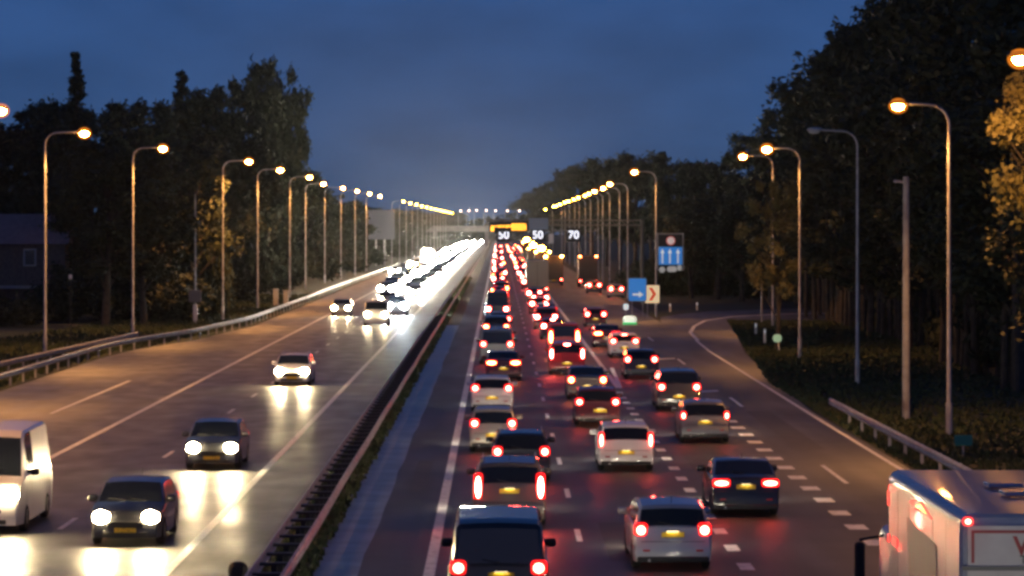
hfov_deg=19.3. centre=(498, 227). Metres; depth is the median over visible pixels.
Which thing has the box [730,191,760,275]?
broadleaf tree
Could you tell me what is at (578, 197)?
street lamp
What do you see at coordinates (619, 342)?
car
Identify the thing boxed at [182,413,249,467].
car
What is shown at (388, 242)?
broadleaf tree
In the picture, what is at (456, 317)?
median soil
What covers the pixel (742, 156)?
street lamp
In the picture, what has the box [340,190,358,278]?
street lamp
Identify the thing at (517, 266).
car
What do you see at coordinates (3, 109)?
street lamp
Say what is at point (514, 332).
car
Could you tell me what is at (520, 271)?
car
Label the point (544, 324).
car
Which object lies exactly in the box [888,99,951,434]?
street lamp
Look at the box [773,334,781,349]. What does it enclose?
marker sign
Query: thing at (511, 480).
car
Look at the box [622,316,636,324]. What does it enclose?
gore bollard
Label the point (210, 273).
broadleaf tree
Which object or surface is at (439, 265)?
car
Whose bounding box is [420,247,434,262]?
lorry
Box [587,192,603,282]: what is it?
street lamp
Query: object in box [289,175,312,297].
street lamp
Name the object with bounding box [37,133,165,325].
broadleaf tree
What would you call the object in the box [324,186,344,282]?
street lamp
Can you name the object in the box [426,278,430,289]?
car
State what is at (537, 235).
matrix sign
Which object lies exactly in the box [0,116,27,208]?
broadleaf tree
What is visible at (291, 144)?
broadleaf tree
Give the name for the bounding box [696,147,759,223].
broadleaf tree
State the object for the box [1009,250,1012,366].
bare trunk
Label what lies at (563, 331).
van
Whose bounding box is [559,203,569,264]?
street lamp
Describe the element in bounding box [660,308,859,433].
exit ramp
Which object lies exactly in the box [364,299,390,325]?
van
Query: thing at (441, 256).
car
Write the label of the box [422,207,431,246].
street lamp
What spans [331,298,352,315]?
car
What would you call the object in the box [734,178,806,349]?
broadleaf tree
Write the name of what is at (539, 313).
car
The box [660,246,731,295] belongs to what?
woodland shrub
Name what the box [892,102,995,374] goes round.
broadleaf tree
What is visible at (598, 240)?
street lamp
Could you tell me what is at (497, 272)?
car
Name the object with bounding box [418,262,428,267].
car
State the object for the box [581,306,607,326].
car
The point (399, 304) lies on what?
car
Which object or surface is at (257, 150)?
broadleaf tree
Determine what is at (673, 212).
broadleaf tree
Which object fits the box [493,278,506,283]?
car
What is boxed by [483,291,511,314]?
van
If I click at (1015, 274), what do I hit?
broadleaf tree
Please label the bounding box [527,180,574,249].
broadleaf tree
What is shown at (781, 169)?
broadleaf tree
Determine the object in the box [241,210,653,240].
treeline
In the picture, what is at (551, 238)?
plate
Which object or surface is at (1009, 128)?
broadleaf tree
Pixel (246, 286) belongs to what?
roadside shrub
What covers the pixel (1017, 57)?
street lamp
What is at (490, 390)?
car
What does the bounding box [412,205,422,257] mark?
street lamp
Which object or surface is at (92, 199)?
broadleaf tree
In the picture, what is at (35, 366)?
guardrail
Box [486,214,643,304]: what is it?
gantry
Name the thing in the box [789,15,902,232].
broadleaf tree
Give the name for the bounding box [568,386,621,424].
car
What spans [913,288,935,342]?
woodland shrub
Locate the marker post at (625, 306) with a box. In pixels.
[623,304,628,309]
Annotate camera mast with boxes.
[189,191,200,322]
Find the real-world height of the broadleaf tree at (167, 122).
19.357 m
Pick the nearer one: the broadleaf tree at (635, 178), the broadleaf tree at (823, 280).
the broadleaf tree at (823, 280)
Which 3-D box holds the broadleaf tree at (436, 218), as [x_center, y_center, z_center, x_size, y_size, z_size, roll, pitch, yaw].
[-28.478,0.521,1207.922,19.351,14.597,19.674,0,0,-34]
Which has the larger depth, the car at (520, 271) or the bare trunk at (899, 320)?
the car at (520, 271)
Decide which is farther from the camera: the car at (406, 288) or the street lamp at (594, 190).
the street lamp at (594, 190)
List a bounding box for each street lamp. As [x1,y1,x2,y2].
[0,106,7,114]
[43,129,89,351]
[131,145,167,332]
[221,159,252,319]
[256,168,283,307]
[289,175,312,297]
[305,182,325,288]
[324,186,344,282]
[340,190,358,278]
[354,192,370,274]
[366,195,381,271]
[399,202,411,262]
[406,204,416,260]
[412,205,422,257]
[417,206,427,256]
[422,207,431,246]
[426,208,435,246]
[430,209,438,246]
[545,209,552,254]
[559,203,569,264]
[566,200,579,254]
[572,198,585,254]
[576,196,590,254]
[583,194,598,278]
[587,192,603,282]
[592,189,609,283]
[600,186,619,272]
[607,182,627,297]
[630,169,656,231]
[738,154,773,325]
[761,145,801,357]
[806,127,859,383]
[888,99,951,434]
[1007,50,1023,64]
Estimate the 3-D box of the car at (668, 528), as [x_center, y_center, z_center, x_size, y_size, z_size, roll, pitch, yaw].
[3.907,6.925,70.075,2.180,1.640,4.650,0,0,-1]
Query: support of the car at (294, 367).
on the carriageway at (277, 418)
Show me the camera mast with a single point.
(194, 296)
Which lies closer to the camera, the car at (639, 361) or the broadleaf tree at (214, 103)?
the car at (639, 361)
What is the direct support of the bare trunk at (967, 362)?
on the ground at (686, 305)
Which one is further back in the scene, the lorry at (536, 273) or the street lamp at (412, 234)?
the street lamp at (412, 234)
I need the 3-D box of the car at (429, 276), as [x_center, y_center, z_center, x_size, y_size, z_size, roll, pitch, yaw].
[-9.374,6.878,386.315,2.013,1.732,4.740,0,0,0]
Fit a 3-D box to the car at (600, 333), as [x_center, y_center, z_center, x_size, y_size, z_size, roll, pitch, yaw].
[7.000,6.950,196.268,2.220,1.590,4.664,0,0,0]
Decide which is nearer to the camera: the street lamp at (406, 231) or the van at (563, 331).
the van at (563, 331)
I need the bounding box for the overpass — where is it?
[419,226,596,246]
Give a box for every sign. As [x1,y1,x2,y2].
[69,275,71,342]
[368,210,394,264]
[497,232,510,241]
[529,218,547,229]
[531,230,544,241]
[567,222,580,241]
[628,278,646,318]
[645,285,658,317]
[655,232,683,316]
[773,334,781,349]
[954,435,972,455]
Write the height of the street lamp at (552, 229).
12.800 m
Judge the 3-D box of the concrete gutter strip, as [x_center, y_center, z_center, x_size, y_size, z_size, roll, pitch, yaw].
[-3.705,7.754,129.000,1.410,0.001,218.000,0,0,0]
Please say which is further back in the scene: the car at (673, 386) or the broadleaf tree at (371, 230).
the broadleaf tree at (371, 230)
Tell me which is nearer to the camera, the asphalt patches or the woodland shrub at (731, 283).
the asphalt patches
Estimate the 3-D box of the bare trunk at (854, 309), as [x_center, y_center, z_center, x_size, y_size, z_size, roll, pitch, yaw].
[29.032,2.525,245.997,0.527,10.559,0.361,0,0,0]
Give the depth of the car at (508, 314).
223.38 m
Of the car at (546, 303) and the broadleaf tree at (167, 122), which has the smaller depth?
the car at (546, 303)
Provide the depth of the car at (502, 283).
335.26 m
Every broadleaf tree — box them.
[0,93,61,206]
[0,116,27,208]
[26,97,100,213]
[32,98,138,315]
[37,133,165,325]
[93,144,203,323]
[97,96,182,251]
[99,98,192,254]
[136,98,224,238]
[142,129,251,319]
[178,139,253,265]
[181,193,235,316]
[184,80,254,230]
[198,74,269,218]
[210,119,284,257]
[226,54,287,257]
[247,82,300,251]
[251,144,322,282]
[264,53,315,221]
[264,83,312,237]
[285,127,311,253]
[293,169,337,279]
[303,185,348,277]
[315,194,361,261]
[328,198,378,254]
[346,205,372,245]
[351,206,401,253]
[382,208,416,242]
[400,208,438,250]
[412,211,450,236]
[435,212,457,241]
[446,212,470,238]
[505,191,551,243]
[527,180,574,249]
[543,168,597,254]
[551,164,599,254]
[559,154,604,254]
[575,166,632,265]
[591,154,640,270]
[603,148,653,263]
[616,150,675,261]
[630,153,691,241]
[644,158,707,238]
[653,191,732,297]
[666,157,723,245]
[674,195,747,299]
[686,159,746,229]
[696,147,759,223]
[703,193,771,301]
[715,131,776,195]
[725,118,785,196]
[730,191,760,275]
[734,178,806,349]
[735,184,797,303]
[739,103,823,197]
[743,161,807,305]
[762,45,839,227]
[762,87,825,212]
[765,133,833,312]
[771,149,855,322]
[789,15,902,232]
[789,113,853,229]
[795,166,902,332]
[801,44,853,179]
[813,92,896,274]
[825,0,906,204]
[825,0,931,208]
[840,155,932,347]
[848,83,918,341]
[852,0,973,206]
[866,0,1017,185]
[869,153,955,362]
[872,62,967,353]
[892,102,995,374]
[893,49,1016,366]
[909,0,1023,135]
[920,92,1023,389]
[924,11,1023,264]
[980,163,1023,341]
[982,68,1023,230]
[991,152,1023,262]
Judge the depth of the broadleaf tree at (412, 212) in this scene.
998.59 m
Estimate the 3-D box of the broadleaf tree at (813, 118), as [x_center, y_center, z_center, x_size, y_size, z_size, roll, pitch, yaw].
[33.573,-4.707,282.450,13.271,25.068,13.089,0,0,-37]
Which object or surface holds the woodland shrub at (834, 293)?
on the ground at (686, 305)
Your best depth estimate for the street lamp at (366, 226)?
521.94 m
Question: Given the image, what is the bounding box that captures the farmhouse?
[0,214,72,316]
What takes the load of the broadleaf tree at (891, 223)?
on the ground at (686, 305)
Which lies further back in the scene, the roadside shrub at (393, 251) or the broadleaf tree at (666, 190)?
the roadside shrub at (393, 251)
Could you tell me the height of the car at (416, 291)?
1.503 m
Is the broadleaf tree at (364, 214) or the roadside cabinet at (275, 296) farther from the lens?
the broadleaf tree at (364, 214)
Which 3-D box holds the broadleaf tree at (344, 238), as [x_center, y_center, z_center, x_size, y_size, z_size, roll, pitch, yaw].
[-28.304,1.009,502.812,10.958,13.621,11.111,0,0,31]
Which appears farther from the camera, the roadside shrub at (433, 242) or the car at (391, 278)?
the roadside shrub at (433, 242)
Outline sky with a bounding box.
[0,0,1013,234]
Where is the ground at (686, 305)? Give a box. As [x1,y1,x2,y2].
[0,235,1023,566]
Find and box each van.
[0,420,52,529]
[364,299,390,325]
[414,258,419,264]
[441,505,555,575]
[476,328,517,363]
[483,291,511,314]
[544,322,582,352]
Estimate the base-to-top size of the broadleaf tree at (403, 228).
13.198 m
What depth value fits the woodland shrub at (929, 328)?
189.05 m
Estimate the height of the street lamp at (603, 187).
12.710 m
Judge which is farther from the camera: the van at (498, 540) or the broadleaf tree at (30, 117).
the broadleaf tree at (30, 117)
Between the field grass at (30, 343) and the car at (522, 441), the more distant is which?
the field grass at (30, 343)
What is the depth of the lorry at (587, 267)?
388.27 m
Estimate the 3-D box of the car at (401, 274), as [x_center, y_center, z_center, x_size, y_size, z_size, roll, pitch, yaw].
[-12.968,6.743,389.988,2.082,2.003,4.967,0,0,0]
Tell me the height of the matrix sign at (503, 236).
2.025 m
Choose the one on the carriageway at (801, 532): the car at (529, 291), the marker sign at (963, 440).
the car at (529, 291)
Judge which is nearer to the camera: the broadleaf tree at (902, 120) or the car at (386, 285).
the broadleaf tree at (902, 120)
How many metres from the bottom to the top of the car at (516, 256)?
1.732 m
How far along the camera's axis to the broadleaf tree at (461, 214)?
1939.37 m
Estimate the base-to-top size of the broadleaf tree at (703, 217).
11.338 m
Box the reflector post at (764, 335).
[763,329,765,342]
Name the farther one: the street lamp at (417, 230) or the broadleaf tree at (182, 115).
the street lamp at (417, 230)
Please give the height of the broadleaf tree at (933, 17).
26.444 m
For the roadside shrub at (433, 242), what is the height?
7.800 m
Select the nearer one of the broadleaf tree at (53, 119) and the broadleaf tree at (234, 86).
the broadleaf tree at (53, 119)
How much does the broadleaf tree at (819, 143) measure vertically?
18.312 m
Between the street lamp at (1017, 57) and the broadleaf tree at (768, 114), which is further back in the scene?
the broadleaf tree at (768, 114)
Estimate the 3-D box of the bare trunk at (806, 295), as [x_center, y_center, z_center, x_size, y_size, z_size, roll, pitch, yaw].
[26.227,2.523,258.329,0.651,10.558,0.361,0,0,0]
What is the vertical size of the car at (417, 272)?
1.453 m
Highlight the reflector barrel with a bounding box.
[228,561,247,575]
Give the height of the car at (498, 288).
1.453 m
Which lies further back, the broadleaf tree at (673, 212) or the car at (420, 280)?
the car at (420, 280)
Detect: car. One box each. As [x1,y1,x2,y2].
[88,467,178,543]
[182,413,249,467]
[271,351,315,384]
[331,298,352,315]
[378,281,394,294]
[378,291,396,298]
[385,276,399,281]
[387,280,400,292]
[388,296,408,315]
[389,266,400,275]
[391,271,406,285]
[399,270,412,282]
[399,277,404,288]
[400,268,413,275]
[404,283,419,295]
[407,285,424,298]
[410,265,422,273]
[410,276,426,293]
[415,269,419,275]
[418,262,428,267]
[419,274,432,287]
[426,273,437,283]
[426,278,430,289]
[428,267,441,280]
[432,264,443,268]
[435,254,443,259]
[436,262,446,273]
[441,260,451,270]
[449,254,457,259]
[464,403,521,450]
[466,452,551,524]
[467,375,516,410]
[480,315,512,328]
[482,348,524,379]
[485,311,513,328]
[486,426,554,479]
[488,326,515,338]
[490,286,506,290]
[491,271,503,277]
[491,274,504,285]
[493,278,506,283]
[493,281,509,295]
[495,267,506,278]
[512,255,520,262]
[514,264,524,272]
[517,268,524,279]
[521,277,525,288]
[525,287,542,301]
[527,297,550,313]
[530,292,549,300]
[531,306,559,328]
[533,301,558,309]
[537,317,563,338]
[545,341,586,373]
[561,363,609,398]
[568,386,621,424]
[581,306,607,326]
[586,280,601,292]
[589,322,621,346]
[589,419,655,469]
[605,332,640,357]
[607,284,623,297]
[618,348,659,377]
[618,496,711,566]
[648,366,700,409]
[671,399,729,441]
[697,453,779,513]
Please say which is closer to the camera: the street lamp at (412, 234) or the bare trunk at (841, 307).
the bare trunk at (841, 307)
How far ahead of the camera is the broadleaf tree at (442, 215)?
1503.82 m
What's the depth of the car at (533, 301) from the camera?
268.29 m
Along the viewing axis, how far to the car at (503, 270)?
451.23 m
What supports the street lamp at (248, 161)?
on the ground at (686, 305)
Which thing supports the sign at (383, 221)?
on the ground at (686, 305)
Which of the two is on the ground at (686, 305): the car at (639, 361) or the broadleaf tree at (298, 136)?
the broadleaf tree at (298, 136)
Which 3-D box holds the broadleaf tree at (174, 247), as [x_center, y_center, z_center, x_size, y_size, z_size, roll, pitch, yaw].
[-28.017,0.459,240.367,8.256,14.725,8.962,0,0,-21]
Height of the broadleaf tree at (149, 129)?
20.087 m
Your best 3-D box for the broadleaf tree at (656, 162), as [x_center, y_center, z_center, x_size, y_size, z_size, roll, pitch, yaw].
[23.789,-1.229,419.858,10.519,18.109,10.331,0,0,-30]
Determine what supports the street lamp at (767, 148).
on the ground at (686, 305)
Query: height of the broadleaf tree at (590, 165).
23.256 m
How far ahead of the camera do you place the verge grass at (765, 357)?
143.81 m
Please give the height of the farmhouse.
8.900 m
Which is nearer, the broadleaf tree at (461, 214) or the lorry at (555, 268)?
the lorry at (555, 268)
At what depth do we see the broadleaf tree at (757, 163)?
348.24 m
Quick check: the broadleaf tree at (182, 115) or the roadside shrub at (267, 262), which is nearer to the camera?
the broadleaf tree at (182, 115)
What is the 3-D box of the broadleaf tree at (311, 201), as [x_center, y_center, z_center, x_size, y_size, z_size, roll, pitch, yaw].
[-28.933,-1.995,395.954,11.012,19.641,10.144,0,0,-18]
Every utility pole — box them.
[761,290,761,321]
[893,176,909,418]
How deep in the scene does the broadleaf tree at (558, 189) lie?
758.74 m
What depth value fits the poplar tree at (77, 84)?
261.70 m
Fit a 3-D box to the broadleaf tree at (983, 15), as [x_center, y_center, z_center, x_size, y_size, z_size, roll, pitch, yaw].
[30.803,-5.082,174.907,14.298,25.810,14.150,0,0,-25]
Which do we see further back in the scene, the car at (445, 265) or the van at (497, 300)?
the car at (445, 265)
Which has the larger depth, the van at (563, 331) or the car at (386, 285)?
the car at (386, 285)
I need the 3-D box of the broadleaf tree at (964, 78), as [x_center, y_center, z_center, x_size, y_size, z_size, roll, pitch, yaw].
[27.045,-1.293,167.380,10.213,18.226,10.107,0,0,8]
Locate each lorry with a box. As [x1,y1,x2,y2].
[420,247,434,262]
[520,242,533,260]
[523,260,548,292]
[526,248,539,259]
[534,251,550,259]
[543,255,562,285]
[575,255,597,286]
[854,470,1023,575]
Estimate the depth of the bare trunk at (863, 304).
230.01 m
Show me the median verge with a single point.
(474, 269)
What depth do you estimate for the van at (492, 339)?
170.07 m
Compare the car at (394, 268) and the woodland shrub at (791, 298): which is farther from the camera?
the car at (394, 268)
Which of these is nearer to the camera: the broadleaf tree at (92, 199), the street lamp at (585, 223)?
the broadleaf tree at (92, 199)
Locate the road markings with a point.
(430, 559)
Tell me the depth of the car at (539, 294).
291.00 m
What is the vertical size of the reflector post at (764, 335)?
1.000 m
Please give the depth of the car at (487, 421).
103.63 m
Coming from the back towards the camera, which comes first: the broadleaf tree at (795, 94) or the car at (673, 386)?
the broadleaf tree at (795, 94)
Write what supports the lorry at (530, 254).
on the carriageway at (801, 532)
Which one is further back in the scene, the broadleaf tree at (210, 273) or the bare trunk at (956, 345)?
the broadleaf tree at (210, 273)
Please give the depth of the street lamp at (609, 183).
328.94 m
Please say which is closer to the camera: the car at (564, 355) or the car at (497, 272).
the car at (564, 355)
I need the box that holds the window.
[23,249,35,265]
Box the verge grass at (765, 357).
[727,319,1023,469]
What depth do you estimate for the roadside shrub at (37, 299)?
246.78 m
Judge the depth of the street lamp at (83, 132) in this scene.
179.94 m
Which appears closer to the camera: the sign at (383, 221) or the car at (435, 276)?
the car at (435, 276)
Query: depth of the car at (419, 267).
460.25 m
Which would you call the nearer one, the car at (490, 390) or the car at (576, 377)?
the car at (490, 390)
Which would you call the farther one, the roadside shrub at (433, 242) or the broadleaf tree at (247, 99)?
the roadside shrub at (433, 242)
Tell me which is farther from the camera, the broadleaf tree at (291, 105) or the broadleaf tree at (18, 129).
the broadleaf tree at (291, 105)
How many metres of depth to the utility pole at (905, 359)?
121.48 m
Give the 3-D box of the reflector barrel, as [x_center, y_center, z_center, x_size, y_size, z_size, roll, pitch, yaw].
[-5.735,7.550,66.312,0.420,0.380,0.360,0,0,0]
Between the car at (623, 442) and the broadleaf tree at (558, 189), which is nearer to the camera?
the car at (623, 442)
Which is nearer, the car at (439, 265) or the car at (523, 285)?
the car at (523, 285)
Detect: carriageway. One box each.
[0,241,484,575]
[358,241,910,575]
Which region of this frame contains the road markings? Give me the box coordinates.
[0,241,903,575]
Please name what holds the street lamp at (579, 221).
on the ground at (686, 305)
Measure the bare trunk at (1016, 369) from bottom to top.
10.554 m
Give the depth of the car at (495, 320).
205.25 m
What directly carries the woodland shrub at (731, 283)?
on the ground at (686, 305)
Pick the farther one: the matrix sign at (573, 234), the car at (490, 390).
the matrix sign at (573, 234)
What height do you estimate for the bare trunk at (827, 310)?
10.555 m
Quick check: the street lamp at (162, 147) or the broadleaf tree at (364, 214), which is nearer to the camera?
the street lamp at (162, 147)
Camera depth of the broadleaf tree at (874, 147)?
203.85 m
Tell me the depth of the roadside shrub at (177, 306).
245.15 m
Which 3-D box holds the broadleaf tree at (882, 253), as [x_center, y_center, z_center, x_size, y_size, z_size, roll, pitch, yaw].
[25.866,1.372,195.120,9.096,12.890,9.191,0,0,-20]
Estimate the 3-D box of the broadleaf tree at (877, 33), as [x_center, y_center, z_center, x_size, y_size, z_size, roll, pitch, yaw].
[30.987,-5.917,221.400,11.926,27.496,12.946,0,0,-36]
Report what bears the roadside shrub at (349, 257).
on the ground at (686, 305)
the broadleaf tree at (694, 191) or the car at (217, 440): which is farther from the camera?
the broadleaf tree at (694, 191)
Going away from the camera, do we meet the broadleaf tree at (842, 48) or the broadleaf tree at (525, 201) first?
the broadleaf tree at (842, 48)
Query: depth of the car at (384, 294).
293.30 m
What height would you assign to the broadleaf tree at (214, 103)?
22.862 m
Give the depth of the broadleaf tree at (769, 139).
316.30 m
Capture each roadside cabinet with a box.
[273,289,278,305]
[283,290,288,303]
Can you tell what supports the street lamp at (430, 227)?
on the ground at (686, 305)
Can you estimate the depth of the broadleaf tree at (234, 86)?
329.83 m
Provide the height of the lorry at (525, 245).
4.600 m
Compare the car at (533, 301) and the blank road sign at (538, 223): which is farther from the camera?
the blank road sign at (538, 223)
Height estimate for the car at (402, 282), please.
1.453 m
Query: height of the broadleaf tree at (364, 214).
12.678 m
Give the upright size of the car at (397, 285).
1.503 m
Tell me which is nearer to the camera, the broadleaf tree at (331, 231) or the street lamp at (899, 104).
the street lamp at (899, 104)
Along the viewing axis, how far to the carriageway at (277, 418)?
120.13 m
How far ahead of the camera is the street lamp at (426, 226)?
861.95 m
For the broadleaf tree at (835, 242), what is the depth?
221.75 m
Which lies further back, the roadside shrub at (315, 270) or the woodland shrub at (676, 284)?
the roadside shrub at (315, 270)
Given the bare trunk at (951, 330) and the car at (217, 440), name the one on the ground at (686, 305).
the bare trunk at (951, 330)
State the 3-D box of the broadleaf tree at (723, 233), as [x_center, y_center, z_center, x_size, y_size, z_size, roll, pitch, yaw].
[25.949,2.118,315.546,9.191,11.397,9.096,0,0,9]
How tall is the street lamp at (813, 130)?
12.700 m
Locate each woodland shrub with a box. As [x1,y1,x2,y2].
[607,256,678,293]
[628,251,697,294]
[654,265,721,294]
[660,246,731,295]
[721,269,767,296]
[734,272,767,298]
[760,271,801,301]
[776,265,804,300]
[791,262,821,305]
[794,275,829,309]
[829,279,859,307]
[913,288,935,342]
[919,292,939,351]
[928,294,970,357]
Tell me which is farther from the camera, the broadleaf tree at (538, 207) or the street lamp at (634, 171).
the broadleaf tree at (538, 207)
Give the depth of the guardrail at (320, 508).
87.38 m
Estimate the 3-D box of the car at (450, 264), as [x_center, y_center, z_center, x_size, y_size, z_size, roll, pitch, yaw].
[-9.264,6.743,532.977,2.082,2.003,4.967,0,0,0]
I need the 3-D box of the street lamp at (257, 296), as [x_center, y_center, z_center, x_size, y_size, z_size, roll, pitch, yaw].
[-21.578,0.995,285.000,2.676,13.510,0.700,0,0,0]
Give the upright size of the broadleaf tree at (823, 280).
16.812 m
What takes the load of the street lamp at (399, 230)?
on the ground at (686, 305)
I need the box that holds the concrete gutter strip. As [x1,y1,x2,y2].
[313,325,458,575]
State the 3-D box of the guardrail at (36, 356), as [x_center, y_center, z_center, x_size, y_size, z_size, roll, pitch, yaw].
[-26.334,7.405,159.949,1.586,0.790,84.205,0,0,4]
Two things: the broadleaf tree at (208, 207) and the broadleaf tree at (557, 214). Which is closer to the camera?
the broadleaf tree at (208, 207)
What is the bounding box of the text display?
[489,222,527,231]
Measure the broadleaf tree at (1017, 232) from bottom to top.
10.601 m
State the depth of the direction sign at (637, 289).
253.95 m
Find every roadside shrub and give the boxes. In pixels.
[14,259,115,321]
[82,258,221,321]
[155,265,239,315]
[214,251,268,301]
[240,213,278,294]
[242,252,299,292]
[269,232,308,285]
[292,242,346,280]
[312,241,369,272]
[337,236,388,265]
[368,239,415,257]
[401,234,446,249]
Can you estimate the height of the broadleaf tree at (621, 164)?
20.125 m
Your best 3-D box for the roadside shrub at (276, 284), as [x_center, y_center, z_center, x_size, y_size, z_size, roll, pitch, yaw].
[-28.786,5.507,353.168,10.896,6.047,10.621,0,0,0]
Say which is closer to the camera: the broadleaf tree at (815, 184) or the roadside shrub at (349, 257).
the broadleaf tree at (815, 184)
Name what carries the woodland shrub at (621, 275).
on the ground at (686, 305)
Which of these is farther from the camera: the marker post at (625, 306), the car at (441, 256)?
the car at (441, 256)
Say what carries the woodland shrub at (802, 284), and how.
on the ground at (686, 305)
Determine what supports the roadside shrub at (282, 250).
on the ground at (686, 305)
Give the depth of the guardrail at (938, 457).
102.01 m
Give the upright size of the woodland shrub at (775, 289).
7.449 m
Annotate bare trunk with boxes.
[801,195,807,317]
[811,205,816,315]
[825,194,829,321]
[839,200,843,322]
[852,287,855,321]
[860,285,861,321]
[861,285,865,327]
[897,261,901,339]
[951,295,951,358]
[954,293,959,363]
[963,293,970,368]
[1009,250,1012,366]
[1012,251,1020,392]
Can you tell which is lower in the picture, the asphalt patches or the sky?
the asphalt patches
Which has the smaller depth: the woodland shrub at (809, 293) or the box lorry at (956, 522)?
the box lorry at (956, 522)
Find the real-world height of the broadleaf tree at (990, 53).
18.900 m
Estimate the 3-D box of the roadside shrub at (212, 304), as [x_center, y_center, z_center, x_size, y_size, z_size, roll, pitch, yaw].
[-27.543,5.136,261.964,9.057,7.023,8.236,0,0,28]
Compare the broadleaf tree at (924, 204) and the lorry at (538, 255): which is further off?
the lorry at (538, 255)
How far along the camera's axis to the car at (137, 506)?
73.73 m
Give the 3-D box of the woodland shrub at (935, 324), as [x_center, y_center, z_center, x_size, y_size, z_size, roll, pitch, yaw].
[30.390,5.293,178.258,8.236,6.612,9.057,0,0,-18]
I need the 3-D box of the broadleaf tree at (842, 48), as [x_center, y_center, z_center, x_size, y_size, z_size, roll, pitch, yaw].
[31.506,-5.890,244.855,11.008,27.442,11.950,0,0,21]
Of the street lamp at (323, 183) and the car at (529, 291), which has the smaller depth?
the car at (529, 291)
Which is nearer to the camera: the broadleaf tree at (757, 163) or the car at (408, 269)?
the broadleaf tree at (757, 163)
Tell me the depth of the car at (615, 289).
330.10 m
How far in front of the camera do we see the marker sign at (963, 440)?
102.11 m
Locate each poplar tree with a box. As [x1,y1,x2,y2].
[55,51,97,268]
[170,70,204,196]
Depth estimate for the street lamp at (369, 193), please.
486.95 m
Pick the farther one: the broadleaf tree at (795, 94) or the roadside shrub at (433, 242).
the roadside shrub at (433, 242)
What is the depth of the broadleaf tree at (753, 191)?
307.06 m
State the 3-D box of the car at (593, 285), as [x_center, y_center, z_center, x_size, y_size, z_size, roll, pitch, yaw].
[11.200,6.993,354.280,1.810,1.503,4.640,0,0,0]
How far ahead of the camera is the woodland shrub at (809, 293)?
279.76 m
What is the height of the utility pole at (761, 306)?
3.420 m
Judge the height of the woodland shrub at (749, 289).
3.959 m
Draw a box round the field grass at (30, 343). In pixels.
[0,293,318,388]
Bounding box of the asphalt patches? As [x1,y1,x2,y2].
[408,397,823,559]
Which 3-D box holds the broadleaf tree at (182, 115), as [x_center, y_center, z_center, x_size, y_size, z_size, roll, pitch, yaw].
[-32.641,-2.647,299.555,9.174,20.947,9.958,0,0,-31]
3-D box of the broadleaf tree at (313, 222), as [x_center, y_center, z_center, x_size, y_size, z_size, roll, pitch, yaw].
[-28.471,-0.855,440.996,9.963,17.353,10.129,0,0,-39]
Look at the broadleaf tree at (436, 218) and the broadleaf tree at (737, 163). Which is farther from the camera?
the broadleaf tree at (436, 218)
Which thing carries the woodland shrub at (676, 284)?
on the ground at (686, 305)
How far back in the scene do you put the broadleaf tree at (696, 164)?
403.82 m
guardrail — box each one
[0,250,435,385]
[0,332,138,369]
[244,240,490,575]
[828,398,971,469]
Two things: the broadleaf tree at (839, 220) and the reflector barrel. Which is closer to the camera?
the reflector barrel
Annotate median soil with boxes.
[448,241,492,324]
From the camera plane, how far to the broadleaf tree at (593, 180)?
599.70 m
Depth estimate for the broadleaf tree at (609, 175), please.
538.73 m
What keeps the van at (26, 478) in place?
on the carriageway at (277, 418)
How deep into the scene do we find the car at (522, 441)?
91.77 m
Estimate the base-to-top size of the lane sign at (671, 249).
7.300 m
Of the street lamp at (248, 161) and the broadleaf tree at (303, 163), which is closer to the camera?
the street lamp at (248, 161)
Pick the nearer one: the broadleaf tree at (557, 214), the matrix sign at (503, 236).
the matrix sign at (503, 236)
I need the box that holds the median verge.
[266,241,490,570]
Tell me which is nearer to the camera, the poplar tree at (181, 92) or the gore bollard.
the gore bollard

